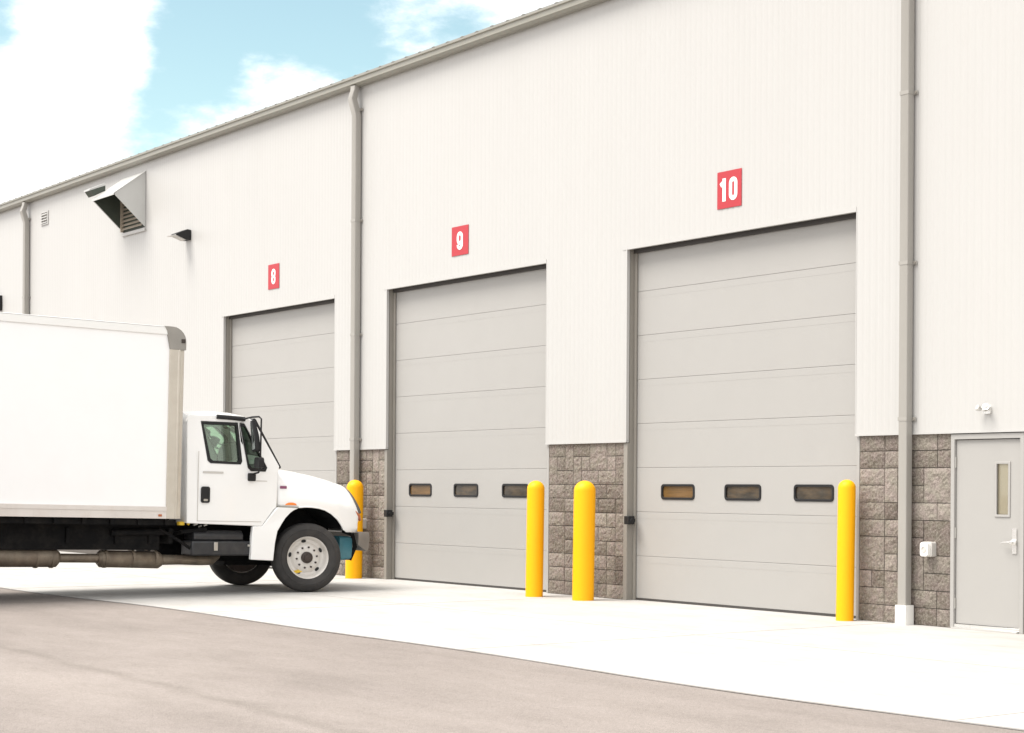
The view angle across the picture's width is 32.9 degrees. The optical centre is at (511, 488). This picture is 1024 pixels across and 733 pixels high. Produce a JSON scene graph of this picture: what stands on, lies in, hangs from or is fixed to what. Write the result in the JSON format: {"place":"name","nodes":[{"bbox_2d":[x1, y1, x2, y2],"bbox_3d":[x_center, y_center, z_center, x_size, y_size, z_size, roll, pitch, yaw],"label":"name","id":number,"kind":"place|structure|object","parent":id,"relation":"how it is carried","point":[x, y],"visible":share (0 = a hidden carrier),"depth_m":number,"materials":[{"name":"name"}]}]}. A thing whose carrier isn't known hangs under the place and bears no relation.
{"place":"outdoors","nodes":[
{"label":"outdoors","id":0,"kind":"place"},
{"bbox_2d":[0,0,561,203],"label":"sky","id":1,"kind":"structure","parent":0,"point":[86,85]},
{"bbox_2d":[0,588,1023,732],"bbox_3d":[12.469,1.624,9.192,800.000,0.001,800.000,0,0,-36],"label":"asphalt ground","id":2,"kind":"structure","parent":0,"point":[72,665],"depth_m":13.29,"materials":[{"name":"grey asphalt"}]},
{"bbox_2d":[5,588,1023,730],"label":"pavement edge gap","id":3,"kind":"object","parent":2,"relation":"on","point":[566,666],"visible":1,"depth_m":14.57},
{"bbox_2d":[0,551,1023,730],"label":"concrete apron","id":4,"kind":"object","parent":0,"point":[943,689],"visible":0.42,"depth_m":18.35,"materials":[{"name":"white concrete"}]},
{"bbox_2d":[0,312,368,591],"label":"box truck","id":5,"kind":"object","parent":4,"relation":"on","point":[108,445],"visible":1,"depth_m":23.77,"materials":[{"name":"white paint"}]},
{"bbox_2d":[345,480,362,578],"bbox_3d":[-2.664,0.683,29.301,0.284,1.665,0.284,1,0,-36],"label":"bollard","id":6,"kind":"object","parent":4,"relation":"on","point":[353,568],"visible":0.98,"depth_m":29.19,"materials":[{"name":"plastic"}]},
{"bbox_2d":[0,0,1023,633],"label":"warehouse","id":7,"kind":"structure","parent":4,"relation":"on","point":[664,356],"depth_m":23.97,"materials":[{"name":"paint"}]},
{"bbox_2d":[0,295,1,310],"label":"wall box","id":8,"kind":"object","parent":7,"relation":"attached to","point":[0,302],"visible":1,"depth_m":43.54,"materials":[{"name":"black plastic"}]},
{"bbox_2d":[41,210,48,225],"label":"wall louver","id":9,"kind":"object","parent":7,"relation":"attached to","point":[47,216],"depth_m":41.21,"materials":[{"name":"paint"}]},
{"bbox_2d":[84,171,145,236],"bbox_3d":[-8.494,-6.098,37.054,0.780,1.272,1.480,0,0,-36],"label":"vent hood","id":10,"kind":"object","parent":7,"relation":"attached to","point":[121,204],"visible":1,"depth_m":36.97,"materials":[{"name":"metal"}]},
{"bbox_2d":[167,229,190,240],"bbox_3d":[-6.712,-5.116,34.925,0.421,0.222,0.255,0,0,-36],"label":"wall light","id":11,"kind":"object","parent":7,"relation":"attached to","point":[183,235],"visible":1,"depth_m":34.88,"materials":[{"name":"black plastic"}]},
{"bbox_2d":[268,263,278,289],"bbox_3d":[-4.422,-3.936,32.152,0.010,0.460,0.420,0,0,-36],"label":"bay sign","id":12,"kind":"object","parent":7,"relation":"attached to","point":[273,276],"visible":1,"depth_m":32.15,"materials":[{"name":"red paint"}]},
{"bbox_2d":[229,299,336,568],"bbox_3d":[-4.248,-0.938,32.178,0.090,4.887,4.297,0,0,-36],"label":"overhead door","id":13,"kind":"structure","parent":7,"relation":"in","point":[281,367],"depth_m":31.96,"materials":[{"name":"paint"}]},
{"bbox_2d":[363,519,366,528],"bbox_3d":[-2.569,0.596,29.570,0.144,0.170,0.140,0,0,-36],"label":"outlet box","id":14,"kind":"object","parent":7,"relation":"attached to","point":[364,523],"visible":0.3,"depth_m":29.54,"materials":[{"name":"white plastic"}]},
{"bbox_2d":[452,224,468,256],"bbox_3d":[-0.818,-3.901,27.258,0.010,0.460,0.460,0,0,-36],"label":"bay sign","id":15,"kind":"object","parent":7,"relation":"attached to","point":[460,240],"visible":1,"depth_m":27.24,"materials":[{"name":"red paint"}]},
{"bbox_2d":[384,264,546,591],"bbox_3d":[-0.744,-0.916,27.281,0.255,4.887,4.445,0,0,-36],"label":"overhead door","id":16,"kind":"structure","parent":7,"relation":"in","point":[469,353],"depth_m":27.35,"materials":[{"name":"paint"}]},
{"bbox_2d":[717,168,741,209],"bbox_3d":[2.801,-3.863,22.345,0.010,0.480,0.450,0,0,-36],"label":"bay sign","id":17,"kind":"object","parent":7,"relation":"attached to","point":[729,188],"visible":1,"depth_m":22.34,"materials":[{"name":"red paint"}]},
{"bbox_2d":[624,213,858,618],"bbox_3d":[2.893,-0.893,22.343,0.255,4.887,4.271,0,0,-36],"label":"overhead door","id":18,"kind":"structure","parent":7,"relation":"in","point":[745,440],"depth_m":22.34,"materials":[{"name":"paint"}]},
{"bbox_2d":[920,542,936,556],"bbox_3d":[4.720,0.688,19.675,0.144,0.170,0.140,0,0,-36],"label":"outlet box","id":19,"kind":"object","parent":7,"relation":"attached to","point":[927,549],"visible":1,"depth_m":19.63,"materials":[{"name":"white plastic"}]},
{"bbox_2d":[975,404,991,413],"bbox_3d":[5.173,-0.875,19.011,0.125,0.106,0.184,0,0,-36],"label":"door lamp","id":20,"kind":"object","parent":7,"relation":"attached to","point":[987,408],"visible":1,"depth_m":18.99,"materials":[{"name":"white metal"}]},
{"bbox_2d":[954,439,1019,627],"bbox_3d":[5.222,0.484,19.084,0.127,2.053,0.893,0,0,-36],"label":"entry door","id":21,"kind":"structure","parent":7,"relation":"in","point":[987,529],"depth_m":19.09,"materials":[{"name":"paint"}]},
{"bbox_2d":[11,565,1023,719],"bbox_3d":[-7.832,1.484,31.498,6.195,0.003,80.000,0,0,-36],"label":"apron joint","id":22,"kind":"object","parent":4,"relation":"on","point":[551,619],"visible":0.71,"depth_m":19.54,"materials":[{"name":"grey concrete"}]},
{"bbox_2d":[525,481,544,596],"bbox_3d":[0.328,0.710,24.649,0.248,1.650,0.248,1,0,-36],"label":"bollard","id":23,"kind":"object","parent":4,"relation":"on","point":[535,537],"visible":1,"depth_m":24.54,"materials":[{"name":"plastic"}]},
{"bbox_2d":[572,481,595,600],"bbox_3d":[0.993,0.714,23.909,0.300,1.650,0.300,1,0,-36],"label":"bollard","id":24,"kind":"object","parent":4,"relation":"on","point":[583,541],"visible":1,"depth_m":23.78,"materials":[{"name":"plastic"}]},
{"bbox_2d":[836,480,855,620],"bbox_3d":[3.942,0.725,20.467,0.208,1.665,0.208,1,0,-36],"label":"bollard","id":25,"kind":"object","parent":4,"relation":"on","point":[845,550],"visible":1,"depth_m":20.38,"materials":[{"name":"plastic"}]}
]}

